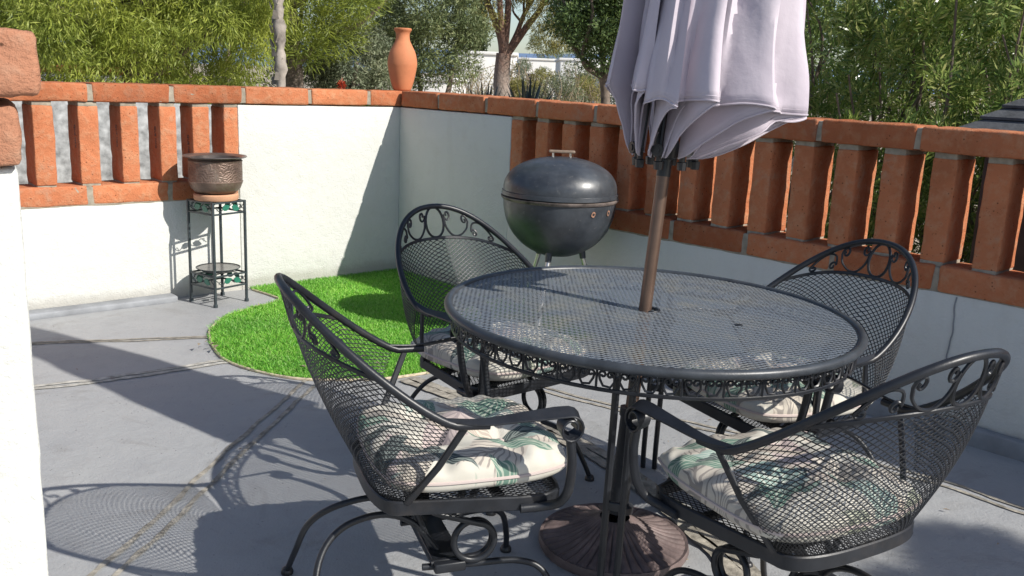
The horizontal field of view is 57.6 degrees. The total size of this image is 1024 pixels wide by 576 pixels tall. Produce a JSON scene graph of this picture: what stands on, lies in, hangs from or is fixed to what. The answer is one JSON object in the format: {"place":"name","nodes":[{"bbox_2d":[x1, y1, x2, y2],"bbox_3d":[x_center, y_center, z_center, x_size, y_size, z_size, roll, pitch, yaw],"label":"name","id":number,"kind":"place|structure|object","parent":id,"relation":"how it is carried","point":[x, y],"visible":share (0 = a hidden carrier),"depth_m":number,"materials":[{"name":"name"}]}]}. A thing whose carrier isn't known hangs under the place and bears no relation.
{"place":"outdoors","nodes":[
{"label":"outdoors","id":0,"kind":"place"},
{"bbox_2d":[11,101,211,183],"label":"boundary wall","id":1,"kind":"structure","parent":0,"point":[60,123],"depth_m":7.83,"materials":[{"name":"grey paint"}]},
{"bbox_2d":[336,77,346,88],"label":"red flower","id":2,"kind":"object","parent":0,"point":[341,84],"visible":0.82,"depth_m":10.95,"materials":[{"name":"red plant"}]},
{"bbox_2d":[416,77,467,93],"bbox_3d":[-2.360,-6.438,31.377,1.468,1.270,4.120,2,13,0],"label":"white house","id":3,"kind":"structure","parent":0,"point":[441,89],"depth_m":29.36,"materials":[{"name":"paint"}]},
{"bbox_2d":[469,0,490,50],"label":"cypress tree","id":4,"kind":"object","parent":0,"point":[484,46],"visible":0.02,"depth_m":44.24,"materials":[{"name":"green plant"}]},
{"bbox_2d":[455,50,518,94],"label":"white house","id":5,"kind":"structure","parent":0,"point":[490,58],"depth_m":35.02,"materials":[{"name":"paint"}]},
{"bbox_2d":[59,59,983,259],"bbox_3d":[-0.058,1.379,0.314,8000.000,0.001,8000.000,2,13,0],"label":"ground","id":6,"kind":"structure","parent":0,"point":[261,85],"depth_m":93.94,"materials":[{"name":"beige soil"}]},
{"bbox_2d":[0,0,157,65],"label":"garden tree","id":7,"kind":"object","parent":6,"relation":"on","point":[64,38],"depth_m":14.01,"materials":[{"name":"green plant"}]},
{"bbox_2d":[40,64,165,82],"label":"boundary wall","id":8,"kind":"structure","parent":6,"relation":"on","point":[80,71],"depth_m":12.78,"materials":[{"name":"white paint"}]},
{"bbox_2d":[0,0,301,103],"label":"weeping tree","id":9,"kind":"object","parent":6,"relation":"on","point":[124,35],"visible":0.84,"depth_m":8.82,"materials":[{"name":"green plant"}]},
{"bbox_2d":[72,0,323,86],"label":"garden tree","id":10,"kind":"object","parent":6,"relation":"on","point":[267,74],"depth_m":14.60,"materials":[{"name":"green plant"}]},
{"bbox_2d":[269,0,287,86],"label":"trunk","id":11,"kind":"object","parent":6,"relation":"on","point":[279,26],"visible":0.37,"depth_m":8.70,"materials":[{"name":"grey plant"}]},
{"bbox_2d":[237,0,397,87],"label":"weeping tree","id":12,"kind":"object","parent":6,"relation":"on","point":[296,58],"visible":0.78,"depth_m":11.31,"materials":[{"name":"green plant"}]},
{"bbox_2d":[302,18,398,105],"bbox_3d":[-2.134,-2.528,12.345,1.462,2.155,1.535,2,13,0],"label":"olive tree","id":13,"kind":"object","parent":6,"relation":"on","point":[368,78],"visible":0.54,"depth_m":12.02,"materials":[{"name":"green plant"}]},
{"bbox_2d":[312,0,426,89],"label":"olive tree","id":14,"kind":"object","parent":6,"relation":"on","point":[375,20],"visible":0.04,"depth_m":16.62,"materials":[{"name":"green plant"}]},
{"bbox_2d":[368,0,499,92],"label":"olive tree","id":15,"kind":"object","parent":6,"relation":"on","point":[443,21],"visible":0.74,"depth_m":13.76,"materials":[{"name":"green plant"}]},
{"bbox_2d":[451,69,486,93],"bbox_3d":[-1.282,-5.452,26.383,1.136,1.675,1.003,2,13,0],"label":"garden shrub","id":16,"kind":"object","parent":6,"relation":"on","point":[464,87],"visible":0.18,"depth_m":26.28,"materials":[{"name":"green plant"}]},
{"bbox_2d":[453,62,494,94],"bbox_3d":[-0.866,-5.279,25.458,1.706,1.786,1.551,2,13,0],"label":"garden shrub","id":17,"kind":"object","parent":6,"relation":"on","point":[477,83],"visible":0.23,"depth_m":25.26,"materials":[{"name":"green plant"}]},
{"bbox_2d":[459,81,511,95],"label":"agave plant","id":18,"kind":"object","parent":6,"relation":"on","point":[487,92],"visible":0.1,"depth_m":20.59,"materials":[{"name":"green plant"}]},
{"bbox_2d":[510,60,529,97],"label":"garden shrub","id":19,"kind":"object","parent":6,"relation":"on","point":[511,69],"visible":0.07,"depth_m":26.24,"materials":[{"name":"green plant"}]},
{"bbox_2d":[471,0,571,96],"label":"gum tree","id":20,"kind":"object","parent":6,"relation":"on","point":[501,19],"visible":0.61,"depth_m":23.08,"materials":[{"name":"green plant"}]},
{"bbox_2d":[491,75,556,99],"bbox_3d":[0.328,-3.920,19.686,2.057,1.198,2.102,-6,15,-33],"label":"agave plant","id":21,"kind":"object","parent":6,"relation":"on","point":[526,94],"visible":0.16,"depth_m":19.66,"materials":[{"name":"green plant"}]},
{"bbox_2d":[510,55,551,96],"bbox_3d":[0.374,-6.256,29.301,1.556,2.086,1.467,12,16,37],"label":"garden shrub","id":22,"kind":"object","parent":6,"relation":"on","point":[524,61],"visible":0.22,"depth_m":28.98,"materials":[{"name":"green plant"}]},
{"bbox_2d":[510,67,568,99],"bbox_3d":[0.680,-5.426,26.447,1.718,1.756,2.169,7,14,21],"label":"garden shrub","id":23,"kind":"object","parent":6,"relation":"on","point":[519,81],"visible":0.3,"depth_m":25.93,"materials":[{"name":"green plant"}]},
{"bbox_2d":[528,70,588,102],"bbox_3d":[1.154,-4.730,23.619,1.650,1.700,1.720,2,13,0],"label":"garden shrub","id":24,"kind":"object","parent":6,"relation":"on","point":[572,86],"visible":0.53,"depth_m":23.49,"materials":[{"name":"green plant"}]},
{"bbox_2d":[529,23,590,58],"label":"garden tree","id":25,"kind":"object","parent":6,"relation":"on","point":[556,56],"visible":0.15,"depth_m":60.02,"materials":[{"name":"green plant"}]},
{"bbox_2d":[557,60,599,102],"bbox_3d":[1.956,-5.732,27.538,1.246,1.976,1.419,-5,15,-28],"label":"garden shrub","id":26,"kind":"object","parent":6,"relation":"on","point":[580,73],"visible":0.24,"depth_m":27.28,"materials":[{"name":"green plant"}]},
{"bbox_2d":[554,58,607,101],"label":"white house","id":27,"kind":"structure","parent":6,"relation":"on","point":[559,64],"depth_m":42.84,"materials":[{"name":"paint"}]},
{"bbox_2d":[542,0,622,103],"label":"evergreen oak","id":28,"kind":"object","parent":6,"relation":"on","point":[576,21],"visible":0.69,"depth_m":17.83,"materials":[{"name":"green plant"}]},
{"bbox_2d":[559,68,612,103],"bbox_3d":[2.201,-5.152,25.593,1.835,1.722,1.838,-9,17,-41],"label":"garden shrub","id":29,"kind":"object","parent":6,"relation":"on","point":[591,88],"visible":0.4,"depth_m":25.46,"materials":[{"name":"green plant"}]},
{"bbox_2d":[755,0,983,253],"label":"oleander shrub","id":30,"kind":"object","parent":6,"relation":"on","point":[815,108],"visible":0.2,"depth_m":5.45,"materials":[{"name":"green plant"}]},
{"bbox_2d":[805,0,958,174],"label":"garden tree","id":31,"kind":"object","parent":6,"relation":"on","point":[816,43],"visible":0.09,"depth_m":15.24,"materials":[{"name":"green plant"}]},
{"bbox_2d":[824,0,1023,262],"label":"oleander shrub","id":32,"kind":"object","parent":6,"relation":"on","point":[1011,82],"visible":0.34,"depth_m":5.10,"materials":[{"name":"green plant"}]},
{"bbox_2d":[872,0,1012,156],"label":"garden tree","id":33,"kind":"object","parent":6,"relation":"on","point":[932,101],"visible":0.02,"depth_m":17.07,"materials":[{"name":"green plant"}]},
{"bbox_2d":[902,0,1023,256],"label":"oleander shrub","id":34,"kind":"object","parent":6,"relation":"on","point":[966,54],"visible":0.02,"depth_m":6.28,"materials":[{"name":"green plant"}]},
{"bbox_2d":[960,98,1023,271],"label":"garden shed","id":35,"kind":"structure","parent":6,"relation":"on","point":[1009,116],"depth_m":4.36,"materials":[{"name":"grey"}]},
{"bbox_2d":[960,0,1023,112],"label":"garden tree","id":36,"kind":"object","parent":6,"relation":"on","point":[994,44],"visible":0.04,"depth_m":15.59,"materials":[{"name":"green plant"}]},
{"bbox_2d":[30,289,1023,575],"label":"patio floor","id":37,"kind":"structure","parent":0,"point":[122,461],"depth_m":3.26,"materials":[{"name":"grey paint"}]},
{"bbox_2d":[0,28,48,575],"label":"gate pillar","id":38,"kind":"structure","parent":37,"relation":"on","point":[23,548],"depth_m":1.61,"materials":[{"name":"white paint"}]},
{"bbox_2d":[29,293,177,320],"bbox_3d":[-4.030,0.369,3.803,5.382,0.048,0.105,-9,17,-40],"label":"kerb strip","id":39,"kind":"object","parent":37,"relation":"on","point":[44,313],"visible":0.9,"depth_m":5.24,"materials":[{"name":"grey paint"}]},
{"bbox_2d":[31,336,206,343],"bbox_3d":[-2.602,0.284,4.482,2.166,0.001,0.093,-2,14,-19],"label":"floor joint","id":40,"kind":"object","parent":37,"relation":"on","point":[121,339],"visible":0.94,"depth_m":4.70,"materials":[{"name":"grey concrete"}]},
{"bbox_2d":[34,359,227,389],"bbox_3d":[-2.361,0.435,3.864,2.345,0.001,0.183,-4,14,-27],"label":"floor joint","id":41,"kind":"object","parent":37,"relation":"on","point":[84,381],"visible":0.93,"depth_m":4.17,"materials":[{"name":"grey concrete"}]},
{"bbox_2d":[0,81,404,309],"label":"garden wall","id":42,"kind":"structure","parent":37,"relation":"on","point":[318,191],"depth_m":5.59,"materials":[{"name":"white paint"}]},
{"bbox_2d":[387,28,416,90],"bbox_3d":[-0.753,-1.570,6.404,0.203,0.416,0.203,2,13,0],"label":"clay vase","id":43,"kind":"object","parent":42,"relation":"on","point":[402,62],"visible":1,"depth_m":6.34,"materials":[{"name":"ceramic"}]},
{"bbox_2d":[87,380,318,575],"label":"floor joint","id":44,"kind":"object","parent":37,"relation":"on","point":[161,533],"visible":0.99,"depth_m":3.07,"materials":[{"name":"grey concrete"}]},
{"bbox_2d":[186,198,248,307],"bbox_3d":[-1.734,-0.219,5.494,0.250,0.611,0.250,11,15,34],"label":"plant stand","id":45,"kind":"object","parent":37,"relation":"on","point":[204,208],"visible":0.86,"depth_m":5.45,"materials":[{"name":"black metal"}]},
{"bbox_2d":[193,192,238,201],"bbox_3d":[-1.721,-0.535,5.422,0.252,0.036,0.252,2,13,0],"label":"pot saucer","id":46,"kind":"object","parent":45,"relation":"on","point":[215,198],"visible":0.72,"depth_m":5.32,"materials":[{"name":"ceramic"}]},
{"bbox_2d":[182,153,246,194],"bbox_3d":[-1.716,-0.659,5.394,0.358,0.216,0.358,2,13,0],"label":"copper pot","id":47,"kind":"object","parent":46,"relation":"on","point":[215,173],"visible":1,"depth_m":5.28,"materials":[{"name":"brown metal"}]},
{"bbox_2d":[195,262,240,273],"bbox_3d":[-1.739,-0.115,5.518,0.256,0.024,0.256,2,13,0],"label":"glass dish","id":48,"kind":"object","parent":45,"relation":"on","point":[222,267],"visible":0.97,"depth_m":5.51,"materials":[{"name":"clear glass"}]},
{"bbox_2d":[208,288,592,380],"bbox_3d":[-0.836,0.270,4.862,2.245,0.012,1.349,7,14,20],"label":"turf edge","id":49,"kind":"object","parent":37,"relation":"on","point":[301,378],"visible":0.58,"depth_m":4.33,"materials":[{"name":"beige concrete"}]},
{"bbox_2d":[206,268,595,378],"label":"artificial grass","id":50,"kind":"structure","parent":37,"relation":"on","point":[274,322],"depth_m":5.12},
{"bbox_2d":[198,304,378,366],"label":"fallen leaves","id":51,"kind":"object","parent":50,"relation":"on","point":[215,346],"visible":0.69,"depth_m":4.56,"materials":[{"name":"brown plant"}]},
{"bbox_2d":[501,150,618,332],"bbox_3d":[0.239,-0.219,4.942,0.618,1.015,0.618,2,13,0],"label":"kettle grill","id":52,"kind":"object","parent":50,"relation":"on","point":[557,206],"visible":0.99,"depth_m":4.67,"materials":[{"name":"black metal"}]},
{"bbox_2d":[274,273,584,575],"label":"patio chair","id":53,"kind":"object","parent":37,"relation":"on","point":[423,515],"visible":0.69,"depth_m":2.18,"materials":[{"name":"black metal"}]},
{"bbox_2d":[357,395,566,492],"bbox_3d":[-0.139,0.385,2.394,0.487,0.122,0.487,-2,14,-19],"label":"seat cushion","id":54,"kind":"object","parent":53,"relation":"on","point":[502,455],"visible":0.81,"depth_m":2.25,"materials":[{"name":"white fabric"}]},
{"bbox_2d":[395,203,617,515],"bbox_3d":[-0.093,0.197,3.295,0.692,0.909,0.696,-9,17,-40],"label":"patio chair","id":55,"kind":"object","parent":37,"relation":"on","point":[462,385],"visible":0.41,"depth_m":3.32,"materials":[{"name":"black metal"}]},
{"bbox_2d":[410,318,585,380],"bbox_3d":[-0.044,0.201,3.222,0.487,0.122,0.487,-10,18,-44],"label":"seat cushion","id":56,"kind":"object","parent":55,"relation":"on","point":[444,354],"visible":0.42,"depth_m":3.06,"materials":[{"name":"white fabric"}]},
{"bbox_2d":[77,369,998,559],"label":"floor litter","id":57,"kind":"object","parent":37,"relation":"on","point":[645,478],"visible":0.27,"depth_m":3.29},
{"bbox_2d":[399,376,760,575],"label":"floor joint","id":58,"kind":"object","parent":37,"relation":"on","point":[707,542],"visible":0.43,"depth_m":3.23,"materials":[{"name":"grey concrete"}]},
{"bbox_2d":[538,404,688,575],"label":"umbrella base","id":59,"kind":"object","parent":37,"relation":"on","point":[653,542],"visible":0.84,"depth_m":2.77,"materials":[{"name":"brown metal"}]},
{"bbox_2d":[605,0,808,407],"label":"patio umbrella","id":60,"kind":"object","parent":59,"relation":"in","point":[704,79],"visible":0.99,"depth_m":2.49,"materials":[{"name":"grey fabric"}]},
{"bbox_2d":[444,265,867,575],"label":"patio table","id":61,"kind":"object","parent":37,"relation":"on","point":[633,372],"visible":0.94,"depth_m":2.52,"materials":[{"name":"metal"}]},
{"bbox_2d":[399,91,1023,439],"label":"garden wall","id":62,"kind":"structure","parent":37,"relation":"on","point":[725,215],"depth_m":4.32,"materials":[{"name":"white paint"}]},
{"bbox_2d":[544,387,1023,513],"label":"floor joint","id":63,"kind":"object","parent":37,"relation":"on","point":[997,499],"visible":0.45,"depth_m":3.47,"materials":[{"name":"grey concrete"}]},
{"bbox_2d":[656,238,918,567],"bbox_3d":[0.900,0.309,2.986,0.696,0.909,0.692,-4,14,-27],"label":"patio chair","id":64,"kind":"object","parent":37,"relation":"on","point":[725,419],"visible":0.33,"depth_m":2.99,"materials":[{"name":"black metal"}]},
{"bbox_2d":[680,351,872,422],"bbox_3d":[0.824,0.300,2.943,0.487,0.122,0.487,-3,14,-24],"label":"seat cushion","id":65,"kind":"object","parent":64,"relation":"on","point":[783,410],"visible":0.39,"depth_m":2.75,"materials":[{"name":"white fabric"}]},
{"bbox_2d":[565,311,1023,461],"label":"kerb strip","id":66,"kind":"object","parent":37,"relation":"on","point":[997,443],"visible":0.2,"depth_m":3.75,"materials":[{"name":"grey paint"}]},
{"bbox_2d":[625,348,1010,575],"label":"patio chair","id":67,"kind":"object","parent":37,"relation":"on","point":[829,561],"visible":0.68,"depth_m":1.96,"materials":[{"name":"black metal"}]},
{"bbox_2d":[658,427,921,542],"bbox_3d":[0.655,0.454,2.236,0.487,0.122,0.487,-4,14,-27],"label":"seat cushion","id":68,"kind":"object","parent":67,"relation":"on","point":[693,468],"visible":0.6,"depth_m":2.13,"materials":[{"name":"white fabric"}]},
{"bbox_2d":[517,57,555,98],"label":"white house","id":69,"kind":"structure","parent":0,"point":[543,63],"depth_m":53.48,"materials":[{"name":"paint"}]},
{"bbox_2d":[94,0,1011,71],"label":"sky","id":70,"kind":"structure","parent":0,"point":[521,48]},
{"bbox_2d":[183,40,940,93],"bbox_3d":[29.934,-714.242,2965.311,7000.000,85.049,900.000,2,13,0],"label":"hills","id":71,"kind":"structure","parent":0,"point":[523,55],"depth_m":2871.53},
{"bbox_2d":[597,92,615,104],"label":"garden shrub","id":72,"kind":"object","parent":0,"point":[614,102],"visible":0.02,"depth_m":21.39,"materials":[{"name":"green plant"}]}
]}

